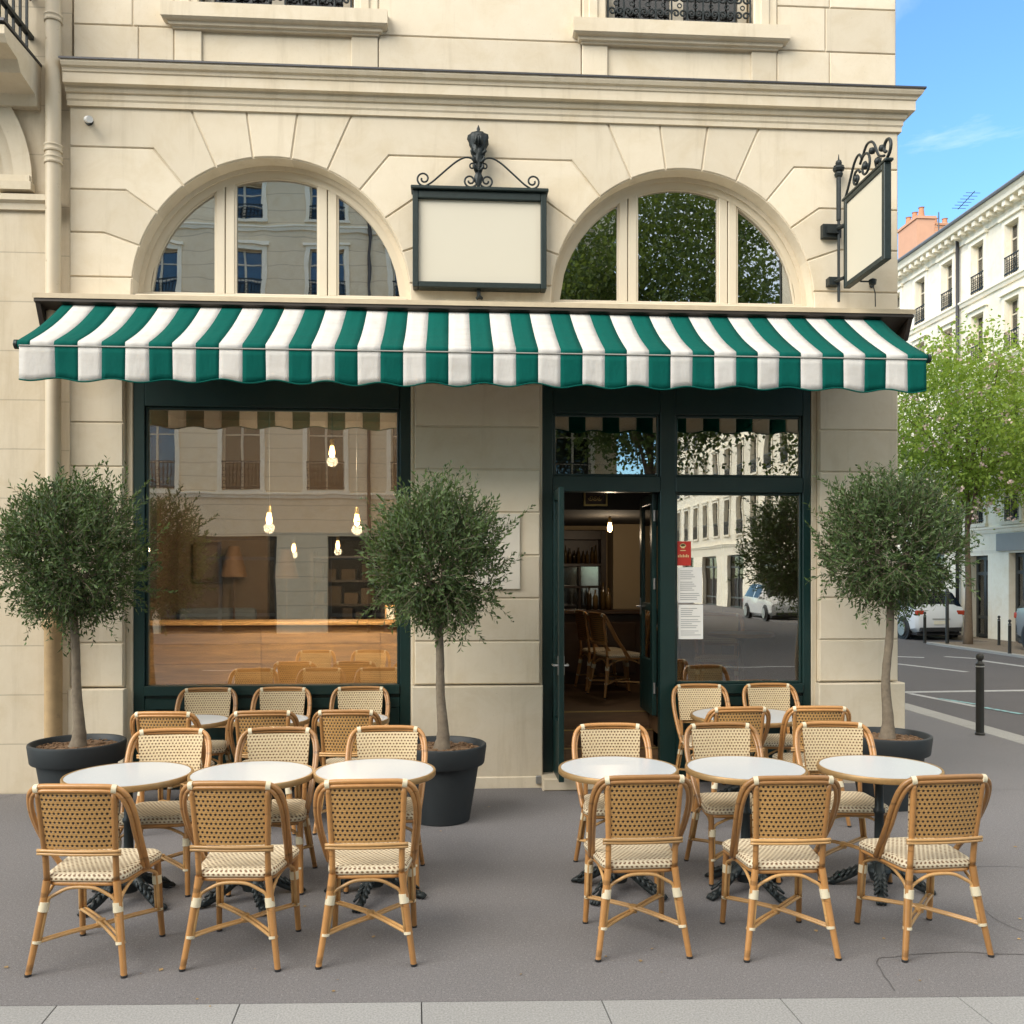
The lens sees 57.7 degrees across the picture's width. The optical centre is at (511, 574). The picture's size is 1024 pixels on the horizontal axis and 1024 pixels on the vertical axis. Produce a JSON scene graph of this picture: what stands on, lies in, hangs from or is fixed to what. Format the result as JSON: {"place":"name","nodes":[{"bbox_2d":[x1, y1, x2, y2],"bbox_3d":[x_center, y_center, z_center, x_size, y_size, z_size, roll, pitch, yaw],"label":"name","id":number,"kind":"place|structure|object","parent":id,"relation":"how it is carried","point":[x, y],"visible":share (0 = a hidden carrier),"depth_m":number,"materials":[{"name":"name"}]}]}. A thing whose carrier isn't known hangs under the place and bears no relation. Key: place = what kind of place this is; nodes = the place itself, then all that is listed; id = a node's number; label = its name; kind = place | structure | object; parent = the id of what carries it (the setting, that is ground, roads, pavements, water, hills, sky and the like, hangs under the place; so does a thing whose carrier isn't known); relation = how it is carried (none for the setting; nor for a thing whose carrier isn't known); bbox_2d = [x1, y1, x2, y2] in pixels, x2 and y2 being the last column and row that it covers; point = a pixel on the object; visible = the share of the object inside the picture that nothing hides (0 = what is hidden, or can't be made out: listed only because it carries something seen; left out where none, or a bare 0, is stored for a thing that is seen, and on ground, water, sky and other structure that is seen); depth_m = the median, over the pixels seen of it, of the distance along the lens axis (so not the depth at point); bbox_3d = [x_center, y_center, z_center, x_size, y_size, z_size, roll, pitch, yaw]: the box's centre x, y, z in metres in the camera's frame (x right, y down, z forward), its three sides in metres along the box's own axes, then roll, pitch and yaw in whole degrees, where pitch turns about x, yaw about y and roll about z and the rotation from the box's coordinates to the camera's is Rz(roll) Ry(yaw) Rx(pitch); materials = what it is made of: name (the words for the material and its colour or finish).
{"place":"outdoors","nodes":[
{"label":"outdoors","id":0,"kind":"place"},
{"bbox_2d":[0,710,1023,1013],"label":"pavement","id":1,"kind":"structure","parent":0,"point":[500,910],"depth_m":4.87,"materials":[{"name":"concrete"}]},
{"bbox_2d":[0,0,44,793],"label":"neighbour house","id":2,"kind":"structure","parent":1,"relation":"on","point":[22,203],"depth_m":7.94,"materials":[{"name":"stone"}]},
{"bbox_2d":[26,733,126,783],"bbox_3d":[-3.366,1.578,7.206,0.709,0.584,0.709,0,0,12],"label":"planter pot","id":3,"kind":"object","parent":1,"relation":"on","point":[53,760],"visible":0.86,"depth_m":6.96,"materials":[{"name":"grey plastic"}]},
{"bbox_2d":[0,455,178,747],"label":"olive tree","id":4,"kind":"object","parent":3,"relation":"in","point":[33,535],"visible":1,"depth_m":7.02,"materials":[{"name":"green plant"}]},
{"bbox_2d":[24,784,165,978],"bbox_3d":[-2.023,1.418,4.565,0.521,0.904,0.543,0,0,1],"label":"rattan chair","id":5,"kind":"object","parent":1,"relation":"on","point":[80,822],"visible":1,"depth_m":4.35,"materials":[{"name":"wicker"}]},
{"bbox_2d":[60,761,193,916],"bbox_3d":[-2.196,1.503,5.328,0.708,0.731,0.708,0,0,-14],"label":"bistro table","id":6,"kind":"object","parent":1,"relation":"on","point":[130,778],"visible":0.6,"depth_m":5.28,"materials":[{"name":"white laminate"}]},
{"bbox_2d":[110,727,211,899],"bbox_3d":[-2.122,1.418,5.637,0.521,0.904,0.543,0,0,-7],"label":"rattan chair","id":7,"kind":"object","parent":1,"relation":"on","point":[182,745],"visible":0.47,"depth_m":5.83,"materials":[{"name":"wicker"}]},
{"bbox_2d":[130,711,214,824],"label":"rattan chair","id":8,"kind":"object","parent":1,"relation":"on","point":[156,719],"visible":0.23,"depth_m":6.61,"materials":[{"name":"wicker"}]},
{"bbox_2d":[174,714,228,800],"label":"bistro table","id":9,"kind":"object","parent":1,"relation":"on","point":[209,721],"visible":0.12,"depth_m":7.28,"materials":[{"name":"white metal"}]},
{"bbox_2d":[167,687,237,800],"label":"rattan chair","id":10,"kind":"object","parent":1,"relation":"on","point":[209,700],"visible":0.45,"depth_m":7.98,"materials":[{"name":"wicker"}]},
{"bbox_2d":[179,780,301,971],"bbox_3d":[-1.331,1.418,4.630,0.521,0.904,0.543,0,0,0],"label":"rattan chair","id":11,"kind":"object","parent":1,"relation":"on","point":[233,819],"visible":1,"depth_m":4.41,"materials":[{"name":"wicker"}]},
{"bbox_2d":[187,761,314,915],"bbox_3d":[-1.496,1.503,5.354,0.708,0.731,0.708,0,0,16],"label":"bistro table","id":12,"kind":"object","parent":1,"relation":"on","point":[283,774],"visible":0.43,"depth_m":5.31,"materials":[{"name":"white metal"}]},
{"bbox_2d":[227,710,301,835],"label":"rattan chair","id":13,"kind":"object","parent":1,"relation":"on","point":[245,720],"visible":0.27,"depth_m":6.66,"materials":[{"name":"wicker"}]},
{"bbox_2d":[233,714,309,798],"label":"bistro table","id":14,"kind":"object","parent":1,"relation":"on","point":[304,719],"visible":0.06,"depth_m":7.30,"materials":[{"name":"white metal"}]},
{"bbox_2d":[226,726,318,896],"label":"rattan chair","id":15,"kind":"object","parent":1,"relation":"on","point":[284,743],"visible":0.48,"depth_m":5.89,"materials":[{"name":"wicker"}]},
{"bbox_2d":[245,686,311,797],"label":"rattan chair","id":16,"kind":"object","parent":1,"relation":"on","point":[291,698],"visible":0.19,"depth_m":8.03,"materials":[{"name":"wicker"}]},
{"bbox_2d":[311,709,381,834],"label":"rattan chair","id":17,"kind":"object","parent":1,"relation":"on","point":[338,727],"visible":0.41,"depth_m":6.70,"materials":[{"name":"wicker"}]},
{"bbox_2d":[317,714,388,805],"bbox_3d":[-1.274,1.503,7.393,0.595,0.731,0.595,0,0,-16],"label":"bistro table","id":18,"kind":"object","parent":1,"relation":"on","point":[385,719],"visible":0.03,"depth_m":7.33,"materials":[{"name":"white metal"}]},
{"bbox_2d":[329,686,389,757],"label":"rattan chair","id":19,"kind":"object","parent":1,"relation":"on","point":[362,697],"visible":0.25,"depth_m":8.08,"materials":[{"name":"wicker"}]},
{"bbox_2d":[313,778,421,969],"bbox_3d":[-0.710,1.418,4.670,0.521,0.904,0.543,0,0,-4],"label":"rattan chair","id":20,"kind":"object","parent":1,"relation":"on","point":[366,822],"visible":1,"depth_m":4.45,"materials":[{"name":"wicker"}]},
{"bbox_2d":[313,758,435,912],"bbox_3d":[-0.800,1.503,5.429,0.708,0.731,0.708,0,0,-34],"label":"bistro table","id":21,"kind":"object","parent":1,"relation":"on","point":[415,772],"visible":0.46,"depth_m":5.39,"materials":[{"name":"white metal"}]},
{"bbox_2d":[343,725,427,893],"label":"rattan chair","id":22,"kind":"object","parent":1,"relation":"on","point":[388,741],"visible":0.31,"depth_m":5.95,"materials":[{"name":"wicker"}]},
{"bbox_2d":[409,736,485,825],"bbox_3d":[-0.539,1.578,7.120,0.688,0.584,0.688,0,0,27],"label":"planter pot","id":23,"kind":"object","parent":1,"relation":"on","point":[448,793],"visible":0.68,"depth_m":6.90,"materials":[{"name":"grey plastic"}]},
{"bbox_2d":[354,460,535,749],"bbox_3d":[-0.503,0.240,7.128,1.388,2.235,1.341,0,0,-4],"label":"olive tree","id":24,"kind":"object","parent":23,"relation":"in","point":[447,524],"visible":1,"depth_m":6.93,"materials":[{"name":"green plant"}]},
{"bbox_2d":[41,0,926,790],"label":"corner building","id":25,"kind":"structure","parent":1,"relation":"on","point":[677,152],"depth_m":8.30,"materials":[{"name":"stone"}]},
{"bbox_2d":[150,478,156,600],"bbox_3d":[-3.704,-0.360,9.514,0.044,1.260,0.370,0,0,-4],"label":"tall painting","id":26,"kind":"object","parent":25,"relation":"attached to","point":[153,508],"visible":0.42,"depth_m":9.56,"materials":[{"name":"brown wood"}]},
{"bbox_2d":[192,542,220,582],"bbox_3d":[-3.470,-0.140,10.568,0.310,0.460,0.053,0,0,-4],"label":"framed painting","id":27,"kind":"object","parent":25,"relation":"attached to","point":[206,562],"visible":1,"depth_m":10.54,"materials":[{"name":"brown wood"}]},
{"bbox_2d":[179,608,256,619],"bbox_3d":[-3.302,0.835,10.302,0.850,0.929,0.490,0,0,-4],"label":"banquette","id":28,"kind":"object","parent":25,"relation":"on","point":[211,613],"visible":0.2,"depth_m":10.43,"materials":[{"name":"brown fabric"}]},
{"bbox_2d":[220,546,247,619],"bbox_3d":[-3.101,0.490,10.370,0.300,1.620,0.300,0,0,-4],"label":"floor lamp","id":29,"kind":"object","parent":25,"relation":"on","point":[233,565],"visible":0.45,"depth_m":10.29,"materials":[{"name":"fabric"}]},
{"bbox_2d":[266,412,271,523],"bbox_3d":[-2.203,-1.115,8.434,0.056,1.310,0.056,0,0,-4],"label":"pendant lamp","id":30,"kind":"object","parent":25,"relation":"hanging from","point":[268,518],"visible":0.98,"depth_m":8.44,"materials":[{"name":"white glass"}]},
{"bbox_2d":[135,171,407,299],"bbox_3d":[-2.117,-2.980,8.565,2.380,1.500,0.930,0,0,-4],"label":"window","id":31,"kind":"structure","parent":25,"relation":"in","point":[228,239],"depth_m":8.93,"materials":[{"name":"glass"}]},
{"bbox_2d":[150,619,396,684],"bbox_3d":[-1.925,0.865,9.385,3.460,0.810,0.580,0,0,-4],"label":"window counter","id":32,"kind":"object","parent":25,"relation":"on","point":[272,651],"depth_m":9.12,"materials":[{"name":"brown wood"}]},
{"bbox_2d":[160,0,387,66],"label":"window","id":33,"kind":"structure","parent":25,"relation":"in","point":[309,32],"depth_m":8.10,"materials":[{"name":"stone"}]},
{"bbox_2d":[273,549,298,618],"bbox_3d":[-2.671,0.500,10.999,0.300,1.600,0.300,0,0,-4],"label":"floor lamp","id":34,"kind":"object","parent":25,"relation":"on","point":[286,567],"visible":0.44,"depth_m":10.92,"materials":[{"name":"beige fabric"}]},
{"bbox_2d":[310,552,395,618],"bbox_3d":[-1.849,0.484,13.383,2.050,1.629,0.350,0,0,-4],"label":"shelving unit","id":35,"kind":"object","parent":25,"relation":"on","point":[334,595],"visible":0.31,"depth_m":13.21,"materials":[{"name":"brown wood"}]},
{"bbox_2d":[354,413,359,525],"bbox_3d":[-1.415,-1.110,8.486,0.056,1.320,0.056,0,0,-4],"label":"pendant lamp","id":36,"kind":"object","parent":25,"relation":"hanging from","point":[356,518],"visible":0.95,"depth_m":8.48,"materials":[{"name":"white glass"}]},
{"bbox_2d":[13,293,931,392],"bbox_3d":[-0.194,-1.915,7.695,7.535,0.940,1.058,0,0,-4],"label":"awning","id":37,"kind":"object","parent":25,"relation":"attached to","point":[81,337],"visible":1,"depth_m":7.37,"materials":[{"name":"green fabric"}]},
{"bbox_2d":[411,125,548,299],"bbox_3d":[-0.281,-3.162,8.110,1.195,1.521,0.177,0,0,-4],"label":"wall sign","id":38,"kind":"object","parent":25,"relation":"attached to","point":[477,238],"visible":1,"depth_m":8.11,"materials":[{"name":"white metal"}]},
{"bbox_2d":[474,514,519,588],"bbox_3d":[-0.131,-0.207,8.196,0.405,0.665,0.024,0,0,-4],"label":"wall plaque","id":39,"kind":"object","parent":25,"relation":"attached to","point":[513,539],"depth_m":8.19,"materials":[{"name":"white stone"}]},
{"bbox_2d":[551,487,568,781],"bbox_3d":[0.401,0.503,8.065,0.142,2.485,0.483,0,0,-4],"label":"door","id":40,"kind":"structure","parent":25,"relation":"in","point":[558,664],"depth_m":7.86,"materials":[{"name":"green paint"}]},
{"bbox_2d":[564,530,605,608],"bbox_3d":[0.880,0.359,12.168,0.680,1.878,0.210,0,0,-4],"label":"bottle shelf","id":41,"kind":"object","parent":25,"relation":"on","point":[580,578],"visible":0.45,"depth_m":12.18,"materials":[{"name":"brown wood"}]},
{"bbox_2d":[583,493,607,505],"bbox_3d":[0.830,-0.765,9.253,0.240,0.160,0.039,0,0,-4],"label":"framed emblem","id":42,"kind":"object","parent":25,"relation":"attached to","point":[595,499],"visible":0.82,"depth_m":9.25,"materials":[{"name":"gold metal"}]},
{"bbox_2d":[574,610,627,691],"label":"rattan chair","id":43,"kind":"object","parent":25,"relation":"on","point":[582,620],"visible":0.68,"depth_m":10.50,"materials":[{"name":"wicker"}]},
{"bbox_2d":[586,612,639,698],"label":"rattan chair","id":44,"kind":"object","parent":25,"relation":"on","point":[598,621],"visible":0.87,"depth_m":9.89,"materials":[{"name":"wicker"}]},
{"bbox_2d":[564,609,680,683],"bbox_3d":[1.047,0.860,11.302,2.040,0.879,0.540,0,0,-4],"label":"bar counter","id":45,"kind":"object","parent":25,"relation":"on","point":[625,623],"visible":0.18,"depth_m":11.11,"materials":[{"name":"brown wood"}]},
{"bbox_2d":[586,586,591,609],"bbox_3d":[0.931,0.279,11.234,0.068,0.280,0.068,0,0,-4],"label":"bottle","id":46,"kind":"object","parent":45,"relation":"on","point":[588,601],"visible":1,"depth_m":11.21,"materials":[{"name":"glass"}]},
{"bbox_2d":[600,582,605,609],"bbox_3d":[1.101,0.254,11.245,0.068,0.330,0.068,0,0,-4],"label":"bottle","id":47,"kind":"object","parent":45,"relation":"on","point":[603,600],"visible":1,"depth_m":11.22,"materials":[{"name":"glass"}]},
{"bbox_2d":[636,494,656,715],"bbox_3d":[1.279,0.270,8.738,0.142,2.020,0.568,0,0,-4],"label":"door","id":48,"kind":"structure","parent":25,"relation":"in","point":[648,504],"depth_m":8.66,"materials":[{"name":"green paint"}]},
{"bbox_2d":[553,182,801,306],"bbox_3d":[1.506,-2.980,8.802,2.380,1.500,0.930,0,0,-4],"label":"window","id":49,"kind":"structure","parent":25,"relation":"in","point":[633,249],"depth_m":9.18,"materials":[{"name":"glass"}]},
{"bbox_2d":[572,0,790,80],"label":"window","id":50,"kind":"structure","parent":25,"relation":"in","point":[706,39],"depth_m":8.35,"materials":[{"name":"stone"}]},
{"bbox_2d":[677,541,690,565],"bbox_3d":[1.557,-0.195,8.414,0.128,0.220,0.004,0,0,-4],"label":"red sticker","id":51,"kind":"object","parent":25,"relation":"attached to","point":[683,553],"visible":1,"depth_m":8.41,"materials":[{"name":"paper"}]},
{"bbox_2d":[678,567,701,602],"bbox_3d":[1.611,0.090,8.417,0.220,0.320,0.004,0,0,-4],"label":"menu sheet","id":52,"kind":"object","parent":25,"relation":"attached to","point":[689,584],"visible":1,"depth_m":8.42,"materials":[{"name":"white paper"}]},
{"bbox_2d":[678,605,702,638],"bbox_3d":[1.618,0.425,8.418,0.225,0.310,0.004,0,0,-4],"label":"menu sheet","id":53,"kind":"object","parent":25,"relation":"attached to","point":[690,621],"visible":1,"depth_m":8.42,"materials":[{"name":"white paper"}]},
{"bbox_2d":[694,612,744,680],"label":"rattan chair","id":54,"kind":"object","parent":25,"relation":"on","point":[719,621],"visible":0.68,"depth_m":9.80,"materials":[{"name":"wicker"}]},
{"bbox_2d":[708,631,774,680],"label":"bistro table","id":55,"kind":"object","parent":25,"relation":"on","point":[740,636],"visible":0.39,"depth_m":9.13,"materials":[{"name":"black metal"}]},
{"bbox_2d":[820,137,893,306],"bbox_3d":[3.054,-3.059,7.930,0.348,1.422,1.029,0,0,-12],"label":"hanging sign","id":56,"kind":"object","parent":25,"relation":"attached to","point":[866,224],"visible":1,"depth_m":7.86,"materials":[{"name":"white metal"}]},
{"bbox_2d":[3,789,1021,989],"bbox_3d":[0.788,1.867,6.185,10.184,0.001,4.122,0,0,-4],"label":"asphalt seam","id":57,"kind":"object","parent":1,"relation":"on","point":[901,955],"visible":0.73,"depth_m":4.59,"materials":[{"name":"asphalt"}]},
{"bbox_2d":[572,722,656,883],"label":"rattan chair","id":58,"kind":"object","parent":1,"relation":"on","point":[611,739],"visible":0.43,"depth_m":6.05,"materials":[{"name":"wicker"}]},
{"bbox_2d":[558,756,678,905],"bbox_3d":[0.628,1.503,5.503,0.708,0.731,0.708,0,0,-12],"label":"bistro table","id":59,"kind":"object","parent":1,"relation":"on","point":[593,770],"visible":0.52,"depth_m":5.45,"materials":[{"name":"white metal"}]},
{"bbox_2d":[582,774,692,962],"bbox_3d":[0.622,1.418,4.757,0.521,0.904,0.543,0,0,-5],"label":"rattan chair","id":60,"kind":"object","parent":1,"relation":"on","point":[642,814],"visible":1,"depth_m":4.54,"materials":[{"name":"wicker"}]},
{"bbox_2d":[671,683,730,784],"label":"rattan chair","id":61,"kind":"object","parent":1,"relation":"on","point":[693,696],"visible":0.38,"depth_m":8.25,"materials":[{"name":"wicker"}]},
{"bbox_2d":[691,706,770,812],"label":"rattan chair","id":62,"kind":"object","parent":1,"relation":"on","point":[754,716],"visible":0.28,"depth_m":6.86,"materials":[{"name":"wicker"}]},
{"bbox_2d":[684,722,780,886],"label":"rattan chair","id":63,"kind":"object","parent":1,"relation":"on","point":[709,739],"visible":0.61,"depth_m":6.06,"materials":[{"name":"wicker"}]},
{"bbox_2d":[690,708,791,792],"bbox_3d":[1.912,1.503,7.570,0.906,0.731,0.906,0,0,-44],"label":"bistro table","id":64,"kind":"object","parent":1,"relation":"on","point":[699,715],"visible":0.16,"depth_m":7.54,"materials":[{"name":"white metal"}]},
{"bbox_2d":[685,756,807,902],"bbox_3d":[1.384,1.503,5.512,0.708,0.731,0.708,0,0,10],"label":"bistro table","id":65,"kind":"object","parent":1,"relation":"on","point":[736,770],"visible":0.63,"depth_m":5.46,"materials":[{"name":"white metal"}]},
{"bbox_2d":[742,683,813,774],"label":"rattan chair","id":66,"kind":"object","parent":1,"relation":"on","point":[772,695],"visible":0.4,"depth_m":8.30,"materials":[{"name":"wicker"}]},
{"bbox_2d":[719,775,841,962],"bbox_3d":[1.349,1.418,4.744,0.521,0.904,0.543,0,0,-3],"label":"rattan chair","id":67,"kind":"object","parent":1,"relation":"on","point":[789,812],"visible":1,"depth_m":4.53,"materials":[{"name":"wicker"}]},
{"bbox_2d":[772,706,851,827],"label":"rattan chair","id":68,"kind":"object","parent":1,"relation":"on","point":[799,714],"visible":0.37,"depth_m":6.90,"materials":[{"name":"wicker"}]},
{"bbox_2d":[794,721,892,883],"bbox_3d":[2.098,1.418,5.902,0.521,0.904,0.543,0,0,3],"label":"rattan chair","id":69,"kind":"object","parent":1,"relation":"on","point":[823,739],"visible":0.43,"depth_m":6.11,"materials":[{"name":"wicker"}]},
{"bbox_2d":[817,755,944,905],"bbox_3d":[2.185,1.503,5.534,0.708,0.731,0.708,0,0,-26],"label":"bistro table","id":70,"kind":"object","parent":1,"relation":"on","point":[879,772],"visible":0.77,"depth_m":5.50,"materials":[{"name":"white metal"}]},
{"bbox_2d":[855,727,932,811],"bbox_3d":[3.045,1.578,7.554,0.688,0.584,0.688,0,0,43],"label":"planter pot","id":71,"kind":"object","parent":1,"relation":"on","point":[911,744],"visible":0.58,"depth_m":7.32,"materials":[{"name":"grey plastic"}]},
{"bbox_2d":[803,447,984,739],"bbox_3d":[3.099,0.166,7.563,1.344,2.381,1.457,0,0,34],"label":"olive tree","id":72,"kind":"object","parent":71,"relation":"in","point":[880,507],"visible":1,"depth_m":7.34,"materials":[{"name":"green plant"}]},
{"bbox_2d":[854,774,994,962],"bbox_3d":[2.091,1.418,4.763,0.521,0.904,0.543,0,0,-8],"label":"rattan chair","id":73,"kind":"object","parent":1,"relation":"on","point":[941,808],"visible":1,"depth_m":4.56,"materials":[{"name":"wicker"}]},
{"bbox_2d":[975,653,984,735],"bbox_3d":[5.474,1.390,10.879,0.110,0.960,0.110,0,0,-4],"label":"bollard","id":74,"kind":"object","parent":1,"relation":"on","point":[979,665],"visible":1,"depth_m":10.84,"materials":[{"name":"metal"}]},
{"bbox_2d":[653,635,986,746],"bbox_3d":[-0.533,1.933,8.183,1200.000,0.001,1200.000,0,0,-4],"label":"ground","id":75,"kind":"structure","parent":0,"point":[916,638],"depth_m":27.45,"materials":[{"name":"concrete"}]},
{"bbox_2d":[0,996,1023,1023],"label":"granite kerb","id":76,"kind":"structure","parent":75,"relation":"on","point":[959,1010],"depth_m":3.98,"materials":[{"name":"stone"}]},
{"bbox_2d":[898,170,1023,641],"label":"stone house","id":77,"kind":"structure","parent":75,"relation":"on","point":[970,261],"depth_m":27.87,"materials":[{"name":"stone"}]},
{"bbox_2d":[898,283,903,308],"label":"window","id":78,"kind":"structure","parent":77,"relation":"in","point":[900,286],"depth_m":32.68,"materials":[{"name":"white stone"}]},
{"bbox_2d":[910,267,928,330],"bbox_3d":[13.908,-9.285,31.381,0.480,1.850,1.060,0,0,-4],"label":"window","id":79,"kind":"structure","parent":77,"relation":"in","point":[923,309],"depth_m":31.42,"materials":[{"name":"white stone"}]},
{"bbox_2d":[910,332,928,368],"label":"window","id":80,"kind":"structure","parent":77,"relation":"in","point":[915,340],"depth_m":31.31,"materials":[{"name":"white stone"}]},
{"bbox_2d":[936,249,955,315],"bbox_3d":[14.020,-9.285,29.665,0.480,1.850,1.060,0,0,-4],"label":"window","id":81,"kind":"structure","parent":77,"relation":"in","point":[950,296],"depth_m":29.74,"materials":[{"name":"white stone"}]},
{"bbox_2d":[936,318,955,374],"bbox_3d":[14.020,-7.145,29.665,0.480,1.830,1.060,0,0,-4],"label":"window","id":82,"kind":"structure","parent":77,"relation":"in","point":[946,325],"depth_m":29.57,"materials":[{"name":"white stone"}]},
{"bbox_2d":[965,229,988,298],"bbox_3d":[14.132,-9.285,27.949,0.480,1.850,1.060,0,0,-4],"label":"window","id":83,"kind":"structure","parent":77,"relation":"in","point":[981,274],"depth_m":28.04,"materials":[{"name":"white stone"}]},
{"bbox_2d":[965,301,988,364],"bbox_3d":[14.132,-7.145,27.949,0.480,1.830,1.060,0,0,-4],"label":"window","id":84,"kind":"structure","parent":77,"relation":"in","point":[974,311],"depth_m":27.99,"materials":[{"name":"white stone"}]},
{"bbox_2d":[970,456,987,527],"bbox_3d":[14.132,-2.495,27.949,0.480,2.130,1.060,0,0,-4],"label":"window","id":85,"kind":"structure","parent":77,"relation":"in","point":[981,519],"depth_m":27.76,"materials":[{"name":"white stone"}]},
{"bbox_2d":[976,556,987,637],"bbox_3d":[14.373,0.620,27.944,0.320,2.500,0.950,0,0,-4],"label":"door","id":86,"kind":"structure","parent":77,"relation":"in","point":[981,568],"depth_m":28.14,"materials":[{"name":"black glass"}]},
{"bbox_2d":[998,205,1023,281],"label":"window","id":87,"kind":"structure","parent":77,"relation":"in","point":[1016,254],"depth_m":26.31,"materials":[{"name":"white stone"}]},
{"bbox_2d":[998,283,1023,353],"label":"window","id":88,"kind":"structure","parent":77,"relation":"in","point":[1018,289],"depth_m":26.27,"materials":[{"name":"white stone"}]},
{"bbox_2d":[1000,362,1022,432],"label":"window","id":89,"kind":"structure","parent":77,"relation":"in","point":[1020,362],"depth_m":26.21,"materials":[{"name":"white stone"}]},
{"bbox_2d":[999,448,1023,524],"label":"window","id":90,"kind":"structure","parent":77,"relation":"in","point":[1019,511],"depth_m":26.21,"materials":[{"name":"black metal"}]},
{"bbox_2d":[1015,553,1023,640],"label":"door","id":91,"kind":"structure","parent":77,"relation":"in","point":[1019,557],"depth_m":26.31,"materials":[{"name":"black glass"}]},
{"bbox_2d":[898,304,1023,643],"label":"street tree","id":92,"kind":"object","parent":75,"relation":"on","point":[985,466],"visible":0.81,"depth_m":24.05,"materials":[{"name":"green plant"}]},
{"bbox_2d":[905,703,1023,743],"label":"side kerb","id":93,"kind":"structure","parent":75,"relation":"on","point":[1010,736],"depth_m":11.77,"materials":[{"name":"concrete"}]},
{"bbox_2d":[926,642,1023,657],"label":"kerb","id":94,"kind":"structure","parent":75,"relation":"on","point":[978,650],"depth_m":23.43,"materials":[{"name":"concrete"}]},
{"bbox_2d":[896,0,1023,228],"label":"sky","id":95,"kind":"structure","parent":0,"point":[965,132],"materials":[{"name":"blue"}]},
{"bbox_2d":[898,640,1023,735],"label":"side street","id":96,"kind":"structure","parent":0,"point":[997,676],"depth_m":16.65,"materials":[{"name":"asphalt"}]},
{"bbox_2d":[926,635,1023,654],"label":"pavement","id":97,"kind":"structure","parent":0,"point":[991,644],"depth_m":25.02,"materials":[{"name":"concrete"}]},
{"bbox_2d":[898,588,963,639],"bbox_3d":[12.443,1.148,29.260,1.890,1.639,3.874,0,0,-6],"label":"parked car","id":98,"kind":"object","parent":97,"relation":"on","point":[935,619],"visible":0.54,"depth_m":27.44,"materials":[{"name":"white paint"}]},
{"bbox_2d":[945,589,948,643],"bbox_3d":[11.874,1.120,25.376,0.090,1.500,0.088,0,0,-4],"label":"street post","id":99,"kind":"object","parent":97,"relation":"on","point":[947,621],"visible":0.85,"depth_m":25.34,"materials":[{"name":"paint"}]},
{"bbox_2d":[1014,601,1023,646],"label":"parked car","id":100,"kind":"object","parent":97,"relation":"on","point":[1019,616],"visible":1,"depth_m":23.22,"materials":[{"name":"silver metal"}]},
{"label":"road","id":101,"kind":"structure","parent":0,"visible":0},
{"bbox_2d":[898,656,1023,706],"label":"road marking","id":102,"kind":"object","parent":101,"relation":"on","point":[910,692],"visible":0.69,"depth_m":15.34,"materials":[{"name":"paint"}]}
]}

